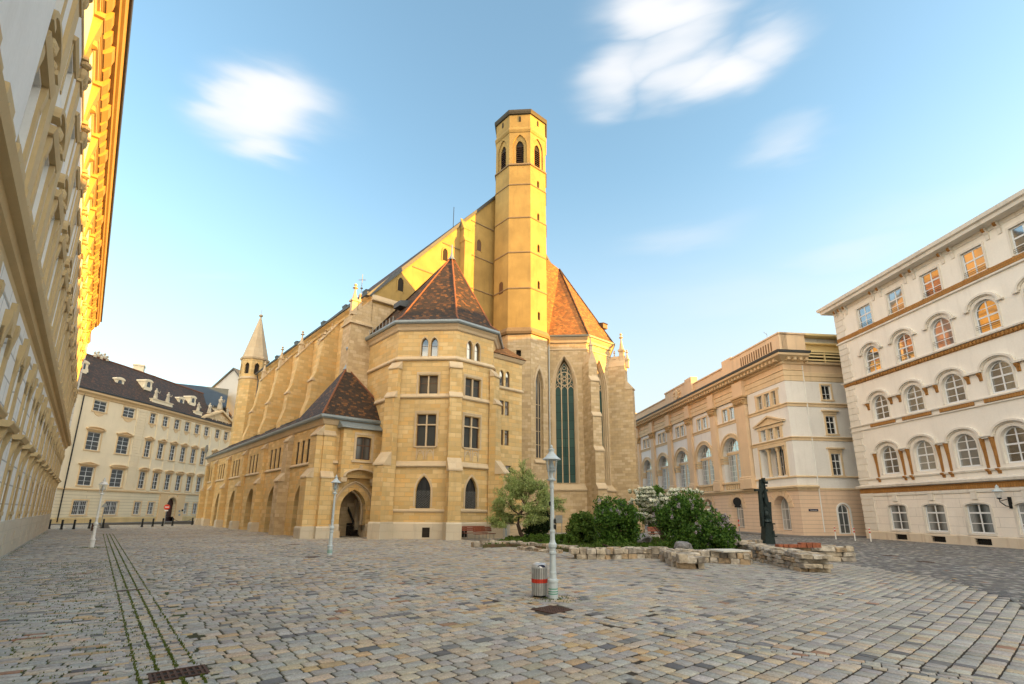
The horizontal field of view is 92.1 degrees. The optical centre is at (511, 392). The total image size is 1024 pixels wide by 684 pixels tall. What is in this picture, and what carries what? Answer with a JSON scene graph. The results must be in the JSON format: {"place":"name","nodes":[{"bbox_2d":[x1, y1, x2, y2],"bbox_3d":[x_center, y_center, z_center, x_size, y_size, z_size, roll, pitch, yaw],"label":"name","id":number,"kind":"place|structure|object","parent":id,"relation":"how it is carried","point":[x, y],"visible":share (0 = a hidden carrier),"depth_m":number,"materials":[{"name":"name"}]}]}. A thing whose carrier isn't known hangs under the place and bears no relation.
{"place":"outdoors","nodes":[
{"label":"outdoors","id":0,"kind":"place"},
{"bbox_2d":[2,522,1023,683],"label":"ground","id":1,"kind":"structure","parent":0,"point":[196,635],"depth_m":7.93,"materials":[{"name":"grey stone"}]},
{"bbox_2d":[0,524,126,683],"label":"cobbled strip","id":2,"kind":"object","parent":1,"relation":"on","point":[54,544],"visible":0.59,"depth_m":9.93,"materials":[{"name":"stone"}]},
{"bbox_2d":[89,478,108,547],"bbox_3d":[-22.225,6.416,26.519,0.464,3.660,0.464,0,-14,0],"label":"street lamp","id":3,"kind":"object","parent":2,"relation":"on","point":[95,524],"visible":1,"depth_m":26.44,"materials":[{"name":"metal"}]},
{"bbox_2d":[0,534,586,683],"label":"joint grass","id":4,"kind":"structure","parent":2,"relation":"on","point":[156,668],"depth_m":9.06,"materials":[{"name":"green plant"}]},
{"bbox_2d":[0,0,133,556],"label":"ornate palace","id":5,"kind":"structure","parent":1,"relation":"on","point":[63,68],"depth_m":17.97,"materials":[{"name":"paint"}]},
{"bbox_2d":[0,303,20,419],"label":"lower window frame","id":6,"kind":"structure","parent":5,"relation":"in","point":[9,329],"depth_m":13.49,"materials":[{"name":"stone"}]},
{"bbox_2d":[0,338,30,463],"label":"lower window frame","id":7,"kind":"structure","parent":5,"relation":"in","point":[8,427],"depth_m":15.99,"materials":[{"name":"beige stone"}]},
{"bbox_2d":[0,364,38,520],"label":"lower window frame","id":8,"kind":"structure","parent":5,"relation":"in","point":[18,440],"depth_m":18.51,"materials":[{"name":"beige stone"}]},
{"bbox_2d":[5,382,43,519],"bbox_3d":[-21.047,2.478,21.480,0.380,5.930,2.200,12,-18,-39],"label":"lower window frame","id":9,"kind":"structure","parent":5,"relation":"in","point":[27,449],"depth_m":21.28,"materials":[{"name":"stone"}]},
{"bbox_2d":[15,397,48,518],"bbox_3d":[-23.500,3.142,24.306,0.380,5.930,2.200,12,-18,-39],"label":"lower window frame","id":10,"kind":"structure","parent":5,"relation":"in","point":[35,456],"depth_m":24.11,"materials":[{"name":"stone"}]},
{"bbox_2d":[22,408,51,517],"bbox_3d":[-25.952,3.806,27.132,0.380,5.930,2.200,12,-18,-39],"label":"lower window frame","id":11,"kind":"structure","parent":5,"relation":"in","point":[48,418],"depth_m":26.92,"materials":[{"name":"stone"}]},
{"bbox_2d":[28,418,54,516],"bbox_3d":[-28.405,4.471,29.957,0.380,5.930,2.200,12,-18,-39],"label":"lower window frame","id":12,"kind":"structure","parent":5,"relation":"in","point":[51,428],"depth_m":29.73,"materials":[{"name":"stone"}]},
{"bbox_2d":[33,425,56,515],"bbox_3d":[-30.857,5.135,32.783,0.380,5.930,2.200,12,-18,-39],"label":"lower window frame","id":13,"kind":"structure","parent":5,"relation":"in","point":[54,434],"depth_m":32.56,"materials":[{"name":"stone"}]},
{"bbox_2d":[37,432,58,515],"bbox_3d":[-33.309,5.800,35.609,0.380,5.930,2.200,12,-18,-39],"label":"lower window frame","id":14,"kind":"structure","parent":5,"relation":"in","point":[56,441],"depth_m":35.37,"materials":[{"name":"stone"}]},
{"bbox_2d":[41,437,60,514],"bbox_3d":[-35.762,6.464,38.434,0.380,5.930,2.200,12,-18,-39],"label":"lower window frame","id":15,"kind":"structure","parent":5,"relation":"in","point":[58,445],"depth_m":38.18,"materials":[{"name":"stone"}]},
{"bbox_2d":[44,442,62,514],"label":"lower window frame","id":16,"kind":"structure","parent":5,"relation":"in","point":[60,450],"depth_m":41.00,"materials":[{"name":"stone"}]},
{"bbox_2d":[89,528,147,683],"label":"drain setts","id":17,"kind":"structure","parent":1,"relation":"on","point":[108,676],"depth_m":7.91,"materials":[{"name":"stone"}]},
{"bbox_2d":[100,528,175,683],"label":"drain setts","id":18,"kind":"structure","parent":1,"relation":"on","point":[131,636],"depth_m":8.18,"materials":[{"name":"stone"}]},
{"bbox_2d":[50,351,232,523],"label":"cream palace","id":19,"kind":"structure","parent":1,"relation":"on","point":[137,446],"depth_m":75.00,"materials":[{"name":"paint"}]},
{"bbox_2d":[69,499,89,515],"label":"window","id":20,"kind":"structure","parent":19,"relation":"in","point":[77,507],"depth_m":66.23,"materials":[{"name":"white paint"}]},
{"bbox_2d":[75,462,99,486],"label":"window","id":21,"kind":"structure","parent":19,"relation":"in","point":[84,477],"depth_m":67.27,"materials":[{"name":"white paint"}]},
{"bbox_2d":[83,426,106,451],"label":"window","id":22,"kind":"structure","parent":19,"relation":"in","point":[92,439],"depth_m":68.43,"materials":[{"name":"white paint"}]},
{"bbox_2d":[91,398,109,415],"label":"window","id":23,"kind":"structure","parent":19,"relation":"in","point":[98,406],"depth_m":69.46,"materials":[{"name":"white paint"}]},
{"bbox_2d":[101,500,119,515],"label":"window","id":24,"kind":"structure","parent":19,"relation":"in","point":[110,510],"depth_m":70.69,"materials":[{"name":"white paint"}]},
{"bbox_2d":[107,465,128,487],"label":"window","id":25,"kind":"structure","parent":19,"relation":"in","point":[115,477],"depth_m":71.69,"materials":[{"name":"white paint"}]},
{"bbox_2d":[114,432,134,455],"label":"window","id":26,"kind":"structure","parent":19,"relation":"in","point":[121,446],"depth_m":72.81,"materials":[{"name":"white paint"}]},
{"bbox_2d":[121,405,136,421],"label":"window","id":27,"kind":"structure","parent":19,"relation":"in","point":[128,413],"depth_m":73.79,"materials":[{"name":"glass"}]},
{"bbox_2d":[136,467,150,489],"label":"window","id":28,"kind":"structure","parent":19,"relation":"in","point":[141,477],"depth_m":75.95,"materials":[{"name":"white paint"}]},
{"bbox_2d":[142,436,155,457],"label":"window","id":29,"kind":"structure","parent":19,"relation":"in","point":[147,444],"depth_m":77.11,"materials":[{"name":"white paint"}]},
{"bbox_2d":[150,469,163,489],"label":"window","id":30,"kind":"structure","parent":19,"relation":"in","point":[155,471],"depth_m":78.63,"materials":[{"name":"white paint"}]},
{"bbox_2d":[103,528,187,683],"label":"drain setts","id":31,"kind":"structure","parent":1,"relation":"on","point":[161,656],"depth_m":8.32,"materials":[{"name":"stone"}]},
{"bbox_2d":[105,528,214,683],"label":"drain setts","id":32,"kind":"structure","parent":1,"relation":"on","point":[172,645],"depth_m":8.67,"materials":[{"name":"stone"}]},
{"bbox_2d":[107,528,235,683],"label":"drain setts","id":33,"kind":"structure","parent":1,"relation":"on","point":[191,645],"depth_m":8.54,"materials":[{"name":"stone"}]},
{"bbox_2d":[133,363,228,411],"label":"slate roofed house","id":34,"kind":"structure","parent":1,"relation":"on","point":[212,395],"depth_m":97.57,"materials":[{"name":"beige paint"}]},
{"bbox_2d":[212,367,239,415],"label":"white gabled house","id":35,"kind":"structure","parent":1,"relation":"on","point":[229,380],"depth_m":102.99,"materials":[{"name":"paint"}]},
{"bbox_2d":[109,524,670,683],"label":"cobbled square","id":36,"kind":"structure","parent":1,"relation":"on","point":[506,572],"depth_m":10.54,"materials":[{"name":"stone"}]},
{"bbox_2d":[147,664,209,683],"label":"drain grate","id":37,"kind":"object","parent":36,"relation":"on","point":[174,674],"visible":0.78,"depth_m":6.16,"materials":[{"name":"metal"}]},
{"bbox_2d":[327,475,340,554],"bbox_3d":[-8.360,5.680,23.068,0.464,3.660,0.464,0,-14,0],"label":"street lamp","id":38,"kind":"object","parent":36,"relation":"on","point":[330,545],"visible":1,"depth_m":22.95,"materials":[{"name":"metal"}]},
{"bbox_2d":[531,562,547,597],"bbox_3d":[0.668,4.547,11.989,0.400,0.790,0.400,0,-14,0],"label":"litter bin","id":39,"kind":"object","parent":36,"relation":"on","point":[539,579],"visible":1,"depth_m":11.85,"materials":[{"name":"silver metal"}]},
{"bbox_2d":[517,545,562,553],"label":"ruin wall","id":40,"kind":"structure","parent":36,"relation":"on","point":[528,548],"depth_m":25.51,"materials":[{"name":"stone"}]},
{"bbox_2d":[542,445,560,598],"bbox_3d":[0.988,3.103,12.112,0.464,3.660,0.464,0,-14,0],"label":"street lamp","id":41,"kind":"object","parent":36,"relation":"on","point":[551,456],"visible":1,"depth_m":11.99,"materials":[{"name":"metal"}]},
{"bbox_2d":[531,605,572,613],"bbox_3d":[0.838,4.579,10.387,0.620,0.050,0.620,-13,-19,43],"label":"drain grate","id":42,"kind":"object","parent":36,"relation":"on","point":[551,609],"visible":0.88,"depth_m":10.36,"materials":[{"name":"metal"}]},
{"bbox_2d":[638,484,665,534],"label":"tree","id":43,"kind":"object","parent":36,"relation":"on","point":[657,489],"visible":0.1,"depth_m":46.28,"materials":[{"name":"green plant"}]},
{"bbox_2d":[569,546,752,564],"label":"ruin wall","id":44,"kind":"structure","parent":36,"relation":"on","point":[653,552],"depth_m":21.50,"materials":[{"name":"stone"}]},
{"bbox_2d":[194,109,644,539],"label":"gothic church","id":45,"kind":"structure","parent":1,"relation":"on","point":[436,388],"depth_m":46.88,"materials":[{"name":"stone"}]},
{"bbox_2d":[415,476,430,507],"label":"window","id":46,"kind":"structure","parent":45,"relation":"in","point":[423,491],"depth_m":37.40,"materials":[{"name":"glass"}]},
{"bbox_2d":[416,415,435,445],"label":"window","id":47,"kind":"structure","parent":45,"relation":"in","point":[431,431],"depth_m":38.50,"materials":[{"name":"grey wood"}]},
{"bbox_2d":[419,376,437,393],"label":"window","id":48,"kind":"structure","parent":45,"relation":"in","point":[423,387],"depth_m":39.37,"materials":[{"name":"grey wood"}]},
{"bbox_2d":[465,478,476,508],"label":"window","id":49,"kind":"structure","parent":45,"relation":"in","point":[470,497],"depth_m":38.41,"materials":[{"name":"glass"}]},
{"bbox_2d":[464,417,477,448],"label":"window","id":50,"kind":"structure","parent":45,"relation":"in","point":[467,419],"depth_m":39.50,"materials":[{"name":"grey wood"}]},
{"bbox_2d":[465,378,478,397],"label":"window","id":51,"kind":"structure","parent":45,"relation":"in","point":[468,381],"depth_m":40.35,"materials":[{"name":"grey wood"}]},
{"bbox_2d":[535,373,540,457],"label":"window","id":52,"kind":"structure","parent":45,"relation":"in","point":[538,385],"depth_m":50.55,"materials":[{"name":"glass"}]},
{"bbox_2d":[555,363,575,483],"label":"window","id":53,"kind":"structure","parent":45,"relation":"in","point":[564,385],"depth_m":53.03,"materials":[{"name":"glass"}]},
{"bbox_2d":[597,369,605,482],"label":"window","id":54,"kind":"structure","parent":45,"relation":"in","point":[600,385],"depth_m":55.19,"materials":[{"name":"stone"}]},
{"bbox_2d":[471,540,577,548],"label":"ruin wall","id":55,"kind":"structure","parent":1,"relation":"on","point":[477,544],"depth_m":28.15,"materials":[{"name":"stone"}]},
{"bbox_2d":[482,536,659,551],"bbox_3d":[5.997,9.384,30.546,15.105,0.200,18.668,-3,-14,12],"label":"garden bed","id":56,"kind":"object","parent":1,"relation":"on","point":[510,545],"visible":0.11,"depth_m":28.14,"materials":[{"name":"soil"}]},
{"bbox_2d":[483,458,567,536],"bbox_3d":[0.928,7.559,34.940,5.951,5.883,3.517,-2,-14,10],"label":"feathery tree","id":57,"kind":"object","parent":56,"relation":"on","point":[518,487],"visible":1,"depth_m":34.73,"materials":[{"name":"green plant"}]},
{"bbox_2d":[517,533,555,541],"bbox_3d":[1.613,9.073,30.704,2.199,0.714,2.464,-11,-17,39],"label":"shrub","id":58,"kind":"object","parent":56,"relation":"on","point":[537,537],"visible":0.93,"depth_m":30.35,"materials":[{"name":"green plant"}]},
{"bbox_2d":[522,508,555,536],"bbox_3d":[1.893,9.333,35.501,2.669,2.422,2.666,0,-14,0],"label":"dark shrub","id":59,"kind":"object","parent":56,"relation":"on","point":[544,527],"visible":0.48,"depth_m":34.76,"materials":[{"name":"green plant"}]},
{"bbox_2d":[555,532,579,543],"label":"shrub","id":60,"kind":"object","parent":56,"relation":"on","point":[570,538],"visible":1,"depth_m":29.10,"materials":[{"name":"green plant"}]},
{"bbox_2d":[565,510,597,543],"bbox_3d":[4.451,8.308,30.362,2.432,2.067,2.377,0,-14,0],"label":"green shrub","id":61,"kind":"object","parent":56,"relation":"on","point":[581,526],"visible":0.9,"depth_m":29.92,"materials":[{"name":"green plant"}]},
{"bbox_2d":[485,534,698,548],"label":"garden weeds","id":62,"kind":"object","parent":56,"relation":"on","point":[517,537],"visible":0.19,"depth_m":29.70,"materials":[{"name":"green plant"}]},
{"bbox_2d":[591,540,640,547],"bbox_3d":[5.300,7.847,25.267,2.488,0.598,2.027,-11,-18,40],"label":"shrub","id":63,"kind":"object","parent":56,"relation":"on","point":[603,543],"visible":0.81,"depth_m":25.11,"materials":[{"name":"green plant"}]},
{"bbox_2d":[591,494,645,545],"bbox_3d":[5.881,7.180,27.651,3.036,3.007,3.115,0,-14,0],"label":"lilac bush","id":64,"kind":"object","parent":56,"relation":"on","point":[619,521],"visible":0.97,"depth_m":27.10,"materials":[{"name":"green plant"}]},
{"bbox_2d":[628,486,712,540],"bbox_3d":[10.136,7.956,32.557,4.994,3.552,5.277,11,-17,-38],"label":"white flowering shrub","id":65,"kind":"object","parent":56,"relation":"on","point":[646,500],"visible":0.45,"depth_m":32.33,"materials":[{"name":"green plant"}]},
{"bbox_2d":[652,487,717,547],"bbox_3d":[9.518,7.000,27.629,3.381,3.396,3.917,0,-14,0],"label":"lilac bush","id":66,"kind":"object","parent":56,"relation":"on","point":[678,514],"visible":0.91,"depth_m":26.94,"materials":[{"name":"green plant"}]},
{"bbox_2d":[692,511,740,549],"bbox_3d":[9.655,6.697,23.613,2.173,2.094,2.112,13,-19,-43],"label":"lilac bush","id":67,"kind":"object","parent":56,"relation":"on","point":[710,532],"visible":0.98,"depth_m":23.12,"materials":[{"name":"green plant"}]},
{"bbox_2d":[556,612,760,648],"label":"channel setts","id":68,"kind":"structure","parent":1,"relation":"on","point":[663,631],"depth_m":8.56,"materials":[{"name":"stone"}]},
{"bbox_2d":[558,614,759,651],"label":"channel setts","id":69,"kind":"structure","parent":1,"relation":"on","point":[650,631],"depth_m":8.41,"materials":[{"name":"stone"}]},
{"bbox_2d":[567,613,762,647],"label":"channel setts","id":70,"kind":"structure","parent":1,"relation":"on","point":[702,636],"depth_m":8.58,"materials":[{"name":"stone"}]},
{"bbox_2d":[659,549,705,568],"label":"ruin wall","id":71,"kind":"structure","parent":1,"relation":"on","point":[682,559],"depth_m":18.16,"materials":[{"name":"stone"}]},
{"bbox_2d":[635,332,866,535],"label":"peach palace","id":72,"kind":"structure","parent":1,"relation":"on","point":[772,410],"depth_m":49.40,"materials":[{"name":"peach plaster"},{"name":"pale grey paint"},{"name":"glass"}]},
{"bbox_2d":[728,455,737,481],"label":"window","id":73,"kind":"structure","parent":72,"relation":"in","point":[732,458],"depth_m":56.43,"materials":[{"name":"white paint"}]},
{"bbox_2d":[728,494,745,526],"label":"window","id":74,"kind":"structure","parent":72,"relation":"in","point":[740,510],"depth_m":54.66,"materials":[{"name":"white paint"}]},
{"bbox_2d":[770,491,793,529],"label":"window","id":75,"kind":"structure","parent":72,"relation":"in","point":[785,504],"depth_m":47.27,"materials":[{"name":"white paint"}]},
{"bbox_2d":[819,384,834,400],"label":"window","id":76,"kind":"structure","parent":72,"relation":"in","point":[824,390],"depth_m":47.39,"materials":[{"name":"white paint"}]},
{"bbox_2d":[821,410,839,435],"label":"window","id":77,"kind":"structure","parent":72,"relation":"in","point":[829,423],"depth_m":46.69,"materials":[{"name":"white paint"}]},
{"bbox_2d":[826,447,844,475],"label":"window","id":78,"kind":"structure","parent":72,"relation":"in","point":[834,452],"depth_m":45.82,"materials":[{"name":"white paint"}]},
{"bbox_2d":[836,502,853,533],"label":"window","id":79,"kind":"structure","parent":72,"relation":"in","point":[841,510],"depth_m":44.66,"materials":[{"name":"glass"}]},
{"bbox_2d":[624,560,1023,683],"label":"cobbled square","id":80,"kind":"structure","parent":1,"relation":"on","point":[756,581],"depth_m":9.02,"materials":[{"name":"stone"}]},
{"bbox_2d":[733,539,833,571],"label":"ruin wall","id":81,"kind":"structure","parent":80,"relation":"on","point":[799,560],"depth_m":18.44,"materials":[{"name":"stone"}]},
{"bbox_2d":[775,542,820,547],"bbox_3d":[12.247,6.537,21.181,1.795,0.190,0.492,0,-14,0],"label":"brick remnant","id":82,"kind":"object","parent":81,"relation":"on","point":[807,545],"visible":0.98,"depth_m":20.98,"materials":[{"name":"brick"}]},
{"bbox_2d":[783,545,856,561],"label":"ruin wall","id":83,"kind":"structure","parent":80,"relation":"on","point":[843,553],"depth_m":21.36,"materials":[{"name":"stone"}]},
{"bbox_2d":[645,526,1023,595],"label":"road setts","id":84,"kind":"structure","parent":1,"relation":"on","point":[999,568],"depth_m":22.95,"materials":[{"name":"stone"}]},
{"bbox_2d":[754,478,776,543],"bbox_3d":[17.255,8.031,33.615,1.303,4.383,0.636,3,-14,-10],"label":"bronze sculpture","id":85,"kind":"object","parent":84,"relation":"on","point":[768,536],"visible":0.97,"depth_m":33.47,"materials":[{"name":"metal"}]},
{"bbox_2d":[744,646,995,683],"bbox_3d":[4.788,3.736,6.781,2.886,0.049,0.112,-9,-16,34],"label":"channel setts","id":86,"kind":"structure","parent":1,"relation":"on","point":[883,666],"depth_m":6.76,"materials":[{"name":"stone"}]},
{"bbox_2d":[755,645,1005,682],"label":"channel setts","id":87,"kind":"structure","parent":1,"relation":"on","point":[910,668],"depth_m":6.71,"materials":[{"name":"stone"}]},
{"bbox_2d":[816,188,1023,548],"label":"apartment palace","id":88,"kind":"structure","parent":1,"relation":"on","point":[930,340],"depth_m":35.19,"materials":[{"name":"white paint"}]},
{"bbox_2d":[855,301,873,329],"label":"window","id":89,"kind":"structure","parent":88,"relation":"in","point":[866,317],"depth_m":42.73,"materials":[{"name":"glass"}]},
{"bbox_2d":[857,341,882,373],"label":"window","id":90,"kind":"structure","parent":88,"relation":"in","point":[873,356],"depth_m":41.92,"materials":[{"name":"glass"}]},
{"bbox_2d":[862,389,895,426],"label":"window","id":91,"kind":"structure","parent":88,"relation":"in","point":[882,407],"depth_m":40.90,"materials":[{"name":"white paint"}]},
{"bbox_2d":[870,440,907,481],"bbox_3d":[30.396,5.466,39.752,0.475,3.287,3.220,1,-14,-4],"label":"window","id":92,"kind":"structure","parent":88,"relation":"in","point":[890,454],"depth_m":39.89,"materials":[{"name":"white paint"}]},
{"bbox_2d":[883,284,906,315],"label":"window","id":93,"kind":"structure","parent":88,"relation":"in","point":[896,299],"depth_m":39.65,"materials":[{"name":"glass"}]},
{"bbox_2d":[887,494,910,531],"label":"window","id":94,"kind":"structure","parent":88,"relation":"in","point":[899,512],"depth_m":38.84,"materials":[{"name":"glass"}]},
{"bbox_2d":[887,327,916,363],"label":"window","id":95,"kind":"structure","parent":88,"relation":"in","point":[905,343],"depth_m":38.80,"materials":[{"name":"glass"}]},
{"bbox_2d":[893,379,931,420],"bbox_3d":[30.654,0.452,37.677,0.475,2.966,3.220,1,-14,-4],"label":"window","id":96,"kind":"structure","parent":88,"relation":"in","point":[915,394],"depth_m":37.76,"materials":[{"name":"white paint"}]},
{"bbox_2d":[902,434,945,479],"bbox_3d":[30.625,4.719,36.648,0.475,3.287,3.220,1,-14,-4],"label":"window","id":97,"kind":"structure","parent":88,"relation":"in","point":[925,450],"depth_m":36.79,"materials":[{"name":"white paint"}]},
{"bbox_2d":[917,264,943,298],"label":"window","id":98,"kind":"structure","parent":88,"relation":"in","point":[932,281],"depth_m":36.53,"materials":[{"name":"glass"}]},
{"bbox_2d":[921,492,950,533],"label":"window","id":99,"kind":"structure","parent":88,"relation":"in","point":[937,517],"depth_m":35.75,"materials":[{"name":"glass"}]},
{"bbox_2d":[921,311,956,350],"bbox_3d":[30.923,-4.538,35.598,0.415,2.595,2.600,1,-14,-4],"label":"window","id":100,"kind":"structure","parent":88,"relation":"in","point":[943,331],"depth_m":35.67,"materials":[{"name":"glass"}]},
{"bbox_2d":[928,367,974,412],"bbox_3d":[30.888,-0.294,34.580,0.475,2.966,3.220,1,-14,-4],"label":"window","id":101,"kind":"structure","parent":88,"relation":"in","point":[954,385],"depth_m":34.66,"materials":[{"name":"grey glass"}]},
{"bbox_2d":[939,427,991,476],"bbox_3d":[30.854,3.972,33.545,0.475,3.287,3.220,1,-14,-4],"label":"window","id":102,"kind":"structure","parent":88,"relation":"in","point":[967,446],"depth_m":33.67,"materials":[{"name":"white paint"}]},
{"bbox_2d":[957,241,989,279],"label":"window","id":103,"kind":"structure","parent":88,"relation":"in","point":[975,261],"depth_m":33.41,"materials":[{"name":"glass"}]},
{"bbox_2d":[962,490,997,535],"bbox_3d":[30.801,7.931,32.588,0.325,2.880,1.960,1,-14,-4],"label":"window","id":104,"kind":"structure","parent":88,"relation":"in","point":[981,516],"depth_m":32.63,"materials":[{"name":"glass"}]},
{"bbox_2d":[962,292,1003,335],"bbox_3d":[31.156,-5.283,32.500,0.415,2.595,2.600,1,-14,-4],"label":"window","id":105,"kind":"structure","parent":88,"relation":"in","point":[988,315],"depth_m":32.56,"materials":[{"name":"glass"}]},
{"bbox_2d":[971,353,1023,402],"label":"window","id":106,"kind":"structure","parent":88,"relation":"in","point":[1002,374],"depth_m":31.54,"materials":[{"name":"white paint"}]},
{"bbox_2d":[986,418,1023,473],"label":"window","id":107,"kind":"structure","parent":88,"relation":"in","point":[1014,436],"depth_m":30.93,"materials":[{"name":"white paint"}]},
{"bbox_2d":[1005,219,1023,256],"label":"window","id":108,"kind":"structure","parent":88,"relation":"in","point":[1017,233],"depth_m":30.76,"materials":[{"name":"glass"}]},
{"bbox_2d":[1012,488,1023,536],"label":"window","id":109,"kind":"structure","parent":88,"relation":"in","point":[1020,506],"depth_m":30.14,"materials":[{"name":"white paint"}]},
{"bbox_2d":[87,0,1023,412],"label":"sky","id":110,"kind":"structure","parent":0,"point":[720,174],"materials":[{"name":"blue"}]},
{"bbox_2d":[645,525,866,537],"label":"pavement","id":111,"kind":"structure","parent":0,"point":[757,533],"depth_m":43.06,"materials":[{"name":"stone"}]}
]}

